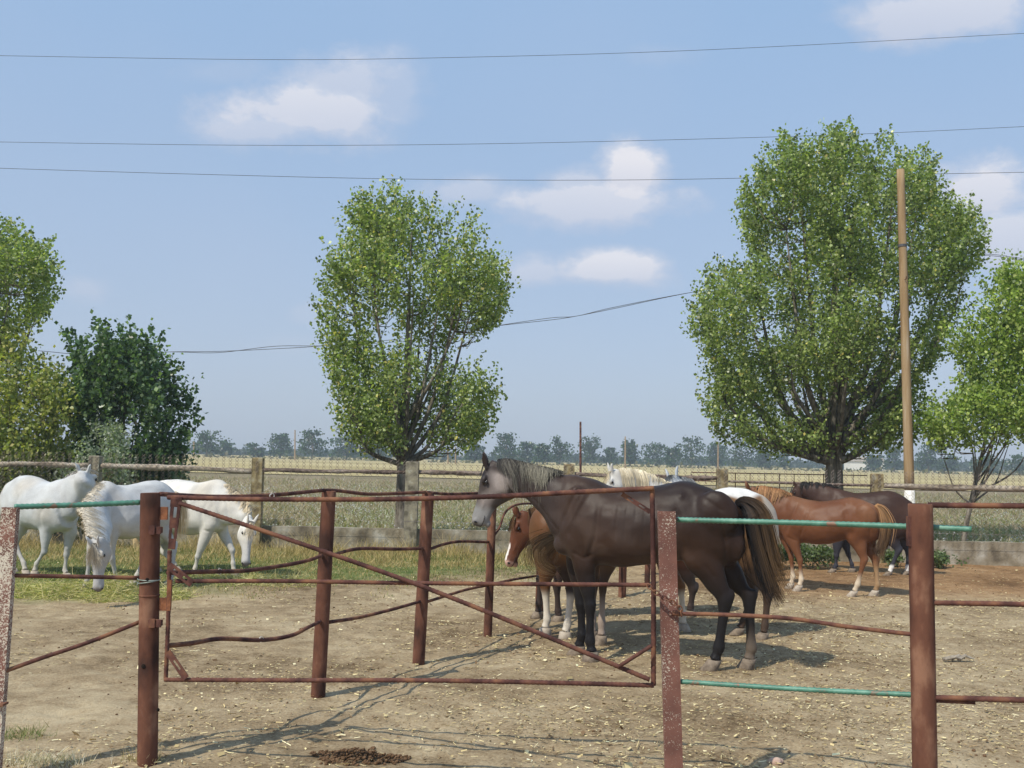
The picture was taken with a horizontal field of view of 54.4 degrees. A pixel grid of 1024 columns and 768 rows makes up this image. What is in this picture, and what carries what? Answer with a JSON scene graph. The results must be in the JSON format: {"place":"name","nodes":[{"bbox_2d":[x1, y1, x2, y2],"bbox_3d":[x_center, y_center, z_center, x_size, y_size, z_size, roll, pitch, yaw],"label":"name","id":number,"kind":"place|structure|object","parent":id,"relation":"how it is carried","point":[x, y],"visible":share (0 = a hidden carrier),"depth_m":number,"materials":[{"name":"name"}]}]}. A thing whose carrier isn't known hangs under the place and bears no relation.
{"place":"outdoors","nodes":[
{"label":"outdoors","id":0,"kind":"place"},
{"bbox_2d":[15,529,631,608],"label":"grass","id":1,"kind":"structure","parent":0,"point":[310,553],"depth_m":16.10,"materials":[{"name":"green plant"}]},
{"bbox_2d":[0,451,1023,490],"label":"field","id":2,"kind":"structure","parent":0,"point":[360,465],"depth_m":135.20,"materials":[{"name":"beige plant"}]},
{"bbox_2d":[190,430,231,456],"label":"tree","id":3,"kind":"object","parent":2,"relation":"on","point":[204,437],"visible":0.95,"depth_m":224.17,"materials":[{"name":"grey plant"}]},
{"bbox_2d":[214,441,237,455],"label":"tree","id":4,"kind":"object","parent":2,"relation":"on","point":[227,447],"visible":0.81,"depth_m":255.59,"materials":[{"name":"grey plant"}]},
{"bbox_2d":[244,442,266,457],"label":"tree","id":5,"kind":"object","parent":2,"relation":"on","point":[253,449],"visible":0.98,"depth_m":244.15,"materials":[{"name":"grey plant"}]},
{"bbox_2d":[263,433,293,457],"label":"tree","id":6,"kind":"object","parent":2,"relation":"on","point":[281,441],"visible":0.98,"depth_m":247.42,"materials":[{"name":"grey plant"}]},
{"bbox_2d":[290,426,337,456],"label":"tree","id":7,"kind":"object","parent":2,"relation":"on","point":[310,435],"visible":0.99,"depth_m":228.98,"materials":[{"name":"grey plant"}]},
{"bbox_2d":[325,433,365,458],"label":"tree","id":8,"kind":"object","parent":2,"relation":"on","point":[345,452],"visible":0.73,"depth_m":236.68,"materials":[{"name":"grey plant"}]},
{"bbox_2d":[356,444,390,459],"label":"tree","id":9,"kind":"object","parent":2,"relation":"on","point":[369,455],"visible":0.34,"depth_m":244.61,"materials":[{"name":"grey plant"}]},
{"bbox_2d":[458,442,486,462],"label":"tree","id":10,"kind":"object","parent":2,"relation":"on","point":[472,455],"visible":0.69,"depth_m":236.95,"materials":[{"name":"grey plant"}]},
{"bbox_2d":[489,432,522,458],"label":"tree","id":11,"kind":"object","parent":2,"relation":"on","point":[504,450],"visible":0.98,"depth_m":237.64,"materials":[{"name":"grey plant"}]},
{"bbox_2d":[515,441,536,462],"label":"tree","id":12,"kind":"object","parent":2,"relation":"on","point":[526,445],"visible":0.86,"depth_m":247.65,"materials":[{"name":"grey plant"}]},
{"bbox_2d":[531,443,552,463],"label":"tree","id":13,"kind":"object","parent":2,"relation":"on","point":[542,454],"visible":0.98,"depth_m":229.29,"materials":[{"name":"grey plant"}]},
{"bbox_2d":[549,435,574,464],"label":"tree","id":14,"kind":"object","parent":2,"relation":"on","point":[559,450],"visible":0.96,"depth_m":234.94,"materials":[{"name":"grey plant"}]},
{"bbox_2d":[577,433,601,464],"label":"tree","id":15,"kind":"object","parent":2,"relation":"on","point":[587,448],"visible":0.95,"depth_m":254.79,"materials":[{"name":"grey plant"}]},
{"bbox_2d":[192,452,1023,475],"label":"field margin","id":16,"kind":"object","parent":2,"relation":"on","point":[1021,473],"visible":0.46,"depth_m":218.73,"materials":[{"name":"beige plant"}]},
{"bbox_2d":[597,446,620,464],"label":"tree","id":17,"kind":"object","parent":2,"relation":"on","point":[609,455],"visible":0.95,"depth_m":256.86,"materials":[{"name":"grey plant"}]},
{"bbox_2d":[618,439,642,465],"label":"tree","id":18,"kind":"object","parent":2,"relation":"on","point":[631,452],"visible":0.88,"depth_m":241.21,"materials":[{"name":"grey plant"}]},
{"bbox_2d":[637,441,667,465],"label":"tree","id":19,"kind":"object","parent":2,"relation":"on","point":[657,447],"visible":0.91,"depth_m":256.18,"materials":[{"name":"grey plant"}]},
{"bbox_2d":[661,445,682,466],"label":"tree","id":20,"kind":"object","parent":2,"relation":"on","point":[674,454],"visible":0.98,"depth_m":229.17,"materials":[{"name":"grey plant"}]},
{"bbox_2d":[676,435,705,466],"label":"tree","id":21,"kind":"object","parent":2,"relation":"on","point":[690,442],"visible":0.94,"depth_m":243.03,"materials":[{"name":"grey plant"}]},
{"bbox_2d":[701,441,730,467],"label":"tree","id":22,"kind":"object","parent":2,"relation":"on","point":[711,458],"visible":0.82,"depth_m":259.18,"materials":[{"name":"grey plant"}]},
{"bbox_2d":[720,438,761,468],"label":"tree","id":23,"kind":"object","parent":2,"relation":"on","point":[739,455],"visible":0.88,"depth_m":238.00,"materials":[{"name":"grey plant"}]},
{"bbox_2d":[750,450,774,468],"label":"tree","id":24,"kind":"object","parent":2,"relation":"on","point":[763,458],"visible":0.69,"depth_m":258.97,"materials":[{"name":"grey plant"}]},
{"bbox_2d":[774,450,793,468],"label":"tree","id":25,"kind":"object","parent":2,"relation":"on","point":[784,460],"visible":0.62,"depth_m":243.59,"materials":[{"name":"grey plant"}]},
{"bbox_2d":[844,457,883,469],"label":"farmhouse","id":26,"kind":"object","parent":2,"relation":"on","point":[855,464],"visible":0.29,"depth_m":296.26,"materials":[{"name":"white wood"}]},
{"bbox_2d":[859,454,886,470],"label":"tree","id":27,"kind":"object","parent":2,"relation":"on","point":[874,463],"visible":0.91,"depth_m":253.66,"materials":[{"name":"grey plant"}]},
{"bbox_2d":[882,445,903,470],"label":"tree","id":28,"kind":"object","parent":2,"relation":"on","point":[896,461],"visible":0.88,"depth_m":260.11,"materials":[{"name":"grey plant"}]},
{"bbox_2d":[914,443,943,472],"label":"tree","id":29,"kind":"object","parent":2,"relation":"on","point":[927,462],"visible":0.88,"depth_m":244.17,"materials":[{"name":"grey plant"}]},
{"bbox_2d":[937,455,961,472],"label":"tree","id":30,"kind":"object","parent":2,"relation":"on","point":[951,464],"visible":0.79,"depth_m":253.37,"materials":[{"name":"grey plant"}]},
{"bbox_2d":[966,454,1008,474],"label":"tree","id":31,"kind":"object","parent":2,"relation":"on","point":[986,465],"visible":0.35,"depth_m":228.60,"materials":[{"name":"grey plant"}]},
{"bbox_2d":[997,452,1023,472],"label":"tree","id":32,"kind":"object","parent":2,"relation":"on","point":[1014,460],"visible":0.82,"depth_m":229.49,"materials":[{"name":"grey plant"}]},
{"bbox_2d":[0,33,1023,59],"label":"power cable","id":33,"kind":"object","parent":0,"point":[495,56],"visible":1,"depth_m":24.65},
{"bbox_2d":[1,168,1022,179],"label":"power cable","id":34,"kind":"object","parent":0,"point":[427,179],"visible":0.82,"depth_m":24.42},
{"bbox_2d":[0,0,1023,462],"label":"sky","id":35,"kind":"structure","parent":0,"point":[225,261],"materials":[{"name":"blue"}]},
{"bbox_2d":[1,455,1023,767],"bbox_3d":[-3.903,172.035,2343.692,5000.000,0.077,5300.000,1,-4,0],"label":"ground","id":36,"kind":"structure","parent":0,"point":[87,689],"depth_m":7.98,"materials":[{"name":"beige soil"}]},
{"bbox_2d":[0,212,65,424],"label":"poplar tree","id":37,"kind":"object","parent":36,"relation":"on","point":[24,256],"visible":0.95,"depth_m":20.67,"materials":[{"name":"green plant"}]},
{"bbox_2d":[4,721,62,741],"bbox_3d":[-2.993,2.101,6.009,0.481,0.076,0.393,1,-4,0],"label":"grass tuft","id":38,"kind":"object","parent":36,"relation":"on","point":[25,733],"visible":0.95,"depth_m":6.02,"materials":[{"name":"plant"}]},
{"bbox_2d":[0,303,89,493],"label":"bushy tree","id":39,"kind":"object","parent":36,"relation":"on","point":[39,390],"visible":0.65,"depth_m":19.52,"materials":[{"name":"green plant"}]},
{"bbox_2d":[0,463,99,573],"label":"horse","id":40,"kind":"object","parent":36,"relation":"on","point":[75,486],"visible":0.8,"depth_m":13.29},
{"bbox_2d":[14,571,90,593],"bbox_3d":[-5.785,2.479,12.090,1.591,0.378,0.979,1,-4,0],"label":"hay heap","id":41,"kind":"object","parent":36,"relation":"on","point":[36,583],"visible":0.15,"depth_m":12.03,"materials":[{"name":"green plant"}]},
{"bbox_2d":[2,743,135,767],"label":"grass tuft","id":42,"kind":"object","parent":36,"relation":"on","point":[52,761],"visible":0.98,"depth_m":5.51,"materials":[{"name":"plant"}]},
{"bbox_2d":[0,500,139,767],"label":"yard fence","id":43,"kind":"object","parent":36,"relation":"on","point":[9,525],"visible":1,"depth_m":5.30,"materials":[{"name":"metal"}]},
{"bbox_2d":[0,455,157,538],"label":"shrub","id":44,"kind":"object","parent":36,"relation":"on","point":[6,478],"visible":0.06,"depth_m":18.10,"materials":[{"name":"green plant"}]},
{"bbox_2d":[50,414,138,518],"bbox_3d":[-8.045,1.772,19.174,2.068,2.566,1.760,1,-4,0],"label":"shrub","id":45,"kind":"object","parent":36,"relation":"on","point":[115,442],"visible":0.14,"depth_m":18.93,"materials":[{"name":"green plant"}]},
{"bbox_2d":[14,565,202,603],"bbox_3d":[-4.919,2.401,11.789,2.527,0.565,1.306,1,-4,0],"label":"hay heap","id":46,"kind":"object","parent":36,"relation":"on","point":[108,587],"visible":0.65,"depth_m":11.62,"materials":[{"name":"green plant"}]},
{"bbox_2d":[54,309,208,482],"bbox_3d":[-8.028,0.803,20.771,3.242,4.722,2.970,1,-4,0],"label":"fruit tree","id":47,"kind":"object","parent":36,"relation":"on","point":[112,377],"visible":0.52,"depth_m":20.14,"materials":[{"name":"green plant"}]},
{"bbox_2d":[75,480,189,592],"bbox_3d":[-4.758,1.847,12.014,0.944,1.344,2.524,1,-4,0],"label":"horse","id":48,"kind":"object","parent":36,"relation":"on","point":[106,528],"visible":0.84,"depth_m":12.04},
{"bbox_2d":[120,741,166,766],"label":"grass tuft","id":49,"kind":"object","parent":36,"relation":"on","point":[130,758],"visible":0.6,"depth_m":5.55,"materials":[{"name":"plant"}]},
{"bbox_2d":[132,479,259,575],"bbox_3d":[-4.362,2.005,13.956,2.484,1.338,0.662,-1,-5,33],"label":"horse","id":50,"kind":"object","parent":36,"relation":"on","point":[205,526],"visible":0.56,"depth_m":13.81},
{"bbox_2d":[173,564,316,587],"bbox_3d":[-3.576,2.618,13.349,2.404,0.413,1.382,1,-4,0],"label":"hay heap","id":51,"kind":"object","parent":36,"relation":"on","point":[232,576],"visible":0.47,"depth_m":13.41,"materials":[{"name":"green plant"}]},
{"bbox_2d":[294,430,295,459],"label":"distant pole","id":52,"kind":"object","parent":36,"relation":"on","point":[294,444],"visible":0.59,"depth_m":189.51,"materials":[{"name":"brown wood"}]},
{"bbox_2d":[309,747,410,765],"bbox_3d":[-0.879,2.126,5.707,0.594,0.077,0.296,1,-4,0],"label":"dung heap","id":53,"kind":"object","parent":36,"relation":"on","point":[343,753],"visible":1,"depth_m":5.68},
{"bbox_2d":[137,488,650,766],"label":"yard fence","id":54,"kind":"object","parent":36,"relation":"on","point":[153,513],"visible":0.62,"depth_m":7.09,"materials":[{"name":"metal"}]},
{"bbox_2d":[137,577,160,585],"bbox_3d":[-2.044,1.075,5.604,0.126,0.118,0.126,1,-4,0],"label":"wire tie","id":55,"kind":"object","parent":54,"relation":"attached to","point":[147,582],"visible":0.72,"depth_m":5.55,"materials":[{"name":"silver metal"}]},
{"bbox_2d":[163,486,655,687],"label":"gate","id":56,"kind":"structure","parent":54,"relation":"attached to","point":[176,501],"depth_m":5.36,"materials":[{"name":"metal"}]},
{"bbox_2d":[304,174,520,527],"bbox_3d":[-1.977,-0.583,20.096,4.293,7.652,3.845,1,-4,0],"label":"poplar tree","id":57,"kind":"object","parent":36,"relation":"on","point":[371,419],"visible":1,"depth_m":19.49,"materials":[{"name":"green plant"}]},
{"bbox_2d":[0,451,1023,566],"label":"wooden fence","id":58,"kind":"object","parent":36,"relation":"on","point":[993,553],"visible":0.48,"depth_m":17.88,"materials":[{"name":"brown wood"}]},
{"bbox_2d":[1,473,1023,559],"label":"weeds","id":59,"kind":"object","parent":36,"relation":"on","point":[307,516],"visible":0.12,"depth_m":30.88,"materials":[{"name":"green plant"}]},
{"bbox_2d":[6,567,1019,766],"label":"clods","id":60,"kind":"object","parent":36,"relation":"on","point":[374,747],"visible":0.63,"depth_m":8.18,"materials":[{"name":"brown soil"}]},
{"bbox_2d":[3,550,1023,767],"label":"straw","id":61,"kind":"object","parent":36,"relation":"on","point":[628,764],"visible":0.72,"depth_m":7.23,"materials":[{"name":"beige plant"}]},
{"bbox_2d":[20,442,1023,471],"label":"wood","id":62,"kind":"object","parent":36,"relation":"on","point":[797,463],"visible":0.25,"depth_m":333.79,"materials":[{"name":"green plant"}]},
{"bbox_2d":[579,422,581,472],"bbox_3d":[2.752,3.113,39.884,0.151,3.200,0.100,1,-4,0],"label":"marker pole","id":63,"kind":"object","parent":36,"relation":"on","point":[580,448],"visible":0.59,"depth_m":39.90,"materials":[{"name":"metal"}]},
{"bbox_2d":[505,506,698,621],"bbox_3d":[1.008,1.921,10.980,2.264,1.322,0.530,3,-4,-18],"label":"horse","id":64,"kind":"object","parent":36,"relation":"on","point":[519,523],"visible":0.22,"depth_m":10.67},
{"bbox_2d":[518,509,691,639],"bbox_3d":[0.977,1.830,10.052,2.323,1.372,0.669,4,-5,-31],"label":"horse","id":65,"kind":"object","parent":36,"relation":"on","point":[549,560],"visible":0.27,"depth_m":9.67},
{"bbox_2d":[624,436,625,467],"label":"distant pole","id":66,"kind":"object","parent":36,"relation":"on","point":[625,454],"visible":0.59,"depth_m":189.47,"materials":[{"name":"brown wood"}]},
{"bbox_2d":[228,480,1023,541],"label":"wildflowers","id":67,"kind":"object","parent":36,"relation":"on","point":[530,505],"visible":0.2,"depth_m":25.21,"materials":[{"name":"green plant"}]},
{"bbox_2d":[472,452,794,671],"bbox_3d":[1.012,1.522,8.702,2.885,1.800,0.580,0,-4,17],"label":"horse","id":68,"kind":"object","parent":36,"relation":"on","point":[590,533],"visible":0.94,"depth_m":8.47},
{"bbox_2d":[602,462,671,486],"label":"horse","id":69,"kind":"object","parent":36,"relation":"on","point":[625,477],"visible":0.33,"depth_m":14.52},
{"bbox_2d":[663,466,696,482],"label":"horse","id":70,"kind":"object","parent":36,"relation":"on","point":[675,478],"visible":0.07,"depth_m":15.23},
{"bbox_2d":[594,487,778,645],"bbox_3d":[1.625,1.761,9.789,2.148,1.496,0.565,2,-4,-14],"label":"horse","id":71,"kind":"object","parent":36,"relation":"on","point":[603,573],"visible":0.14,"depth_m":9.81},
{"bbox_2d":[717,443,718,467],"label":"distant pole","id":72,"kind":"object","parent":36,"relation":"on","point":[718,455],"visible":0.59,"depth_m":189.50,"materials":[{"name":"brown wood"}]},
{"bbox_2d":[768,757,783,764],"bbox_3d":[1.543,2.207,5.813,0.095,0.052,0.070,1,-4,0],"label":"stone","id":73,"kind":"object","parent":36,"relation":"on","point":[775,760],"visible":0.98,"depth_m":5.80,"materials":[{"name":"beige stone"}]},
{"bbox_2d":[691,472,866,488],"bbox_3d":[6.132,2.789,22.868,4.066,1.531,0.023,1,-4,0],"label":"wooden fence","id":74,"kind":"object","parent":36,"relation":"on","point":[770,473],"visible":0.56,"depth_m":22.91,"materials":[{"name":"wood"}]},
{"bbox_2d":[778,541,794,565],"bbox_3d":[4.422,2.791,16.489,0.646,0.695,0.716,-1,-5,30],"label":"weed clump","id":75,"kind":"object","parent":36,"relation":"on","point":[785,556],"visible":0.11,"depth_m":16.38,"materials":[{"name":"green plant"}]},
{"bbox_2d":[794,543,840,568],"bbox_3d":[5.023,2.891,16.628,0.945,0.537,0.907,1,-4,0],"label":"weed clump","id":76,"kind":"object","parent":36,"relation":"on","point":[814,554],"visible":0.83,"depth_m":16.43,"materials":[{"name":"green plant"}]},
{"bbox_2d":[745,480,895,596],"bbox_3d":[4.155,2.114,13.695,2.134,1.509,0.525,-1,-5,24],"label":"horse","id":77,"kind":"object","parent":36,"relation":"on","point":[861,540],"visible":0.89,"depth_m":13.43},
{"bbox_2d":[679,114,996,489],"bbox_3d":[7.190,-1.359,21.800,7.196,9.864,5.460,1,-4,0],"label":"poplar tree","id":78,"kind":"object","parent":36,"relation":"on","point":[831,429],"visible":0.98,"depth_m":20.74,"materials":[{"name":"green plant"}]},
{"bbox_2d":[657,502,1023,767],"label":"yard fence","id":79,"kind":"object","parent":36,"relation":"on","point":[919,526],"visible":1,"depth_m":4.70,"materials":[{"name":"metal"}]},
{"bbox_2d":[646,583,682,616],"bbox_3d":[0.783,1.113,5.119,0.192,0.163,0.041,0,-4,14],"label":"chain","id":80,"kind":"object","parent":79,"relation":"attached to","point":[667,599],"visible":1,"depth_m":5.11,"materials":[{"name":"metal"}]},
{"bbox_2d":[790,481,934,575],"bbox_3d":[5.608,2.325,16.095,2.274,1.461,0.524,0,-4,20],"label":"horse","id":81,"kind":"object","parent":36,"relation":"on","point":[895,504],"visible":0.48,"depth_m":15.94},
{"bbox_2d":[880,549,905,567],"bbox_3d":[6.680,3.040,17.089,0.700,0.404,0.418,0,-4,14],"label":"weed clump","id":82,"kind":"object","parent":36,"relation":"on","point":[889,556],"visible":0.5,"depth_m":17.11,"materials":[{"name":"green plant"}]},
{"bbox_2d":[897,169,914,502],"bbox_3d":[7.573,-0.389,19.085,0.317,7.588,0.239,3,-5,-26],"label":"utility pole","id":83,"kind":"object","parent":36,"relation":"on","point":[908,459],"visible":0.88,"depth_m":19.06,"materials":[{"name":"brown wood"}]},
{"bbox_2d":[934,547,968,568],"bbox_3d":[7.418,3.031,17.131,0.745,0.439,0.480,3,-5,-25],"label":"weed clump","id":84,"kind":"object","parent":36,"relation":"on","point":[941,559],"visible":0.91,"depth_m":17.01,"materials":[{"name":"green plant"}]},
{"bbox_2d":[942,654,973,660],"bbox_3d":[4.027,2.470,8.974,0.300,0.058,0.098,1,-4,0],"label":"stone","id":85,"kind":"object","parent":36,"relation":"on","point":[958,657],"visible":1,"depth_m":8.96,"materials":[{"name":"white stone"}]},
{"bbox_2d":[912,248,1023,540],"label":"poplar tree","id":86,"kind":"object","parent":36,"relation":"on","point":[977,397],"visible":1,"depth_m":18.68,"materials":[{"name":"green plant"}]},
{"bbox_2d":[21,126,1023,145],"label":"power cable","id":87,"kind":"object","parent":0,"point":[489,143],"visible":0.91,"depth_m":24.49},
{"bbox_2d":[38,255,1023,355],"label":"power cable","id":88,"kind":"object","parent":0,"point":[468,330],"visible":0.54,"depth_m":26.18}
]}

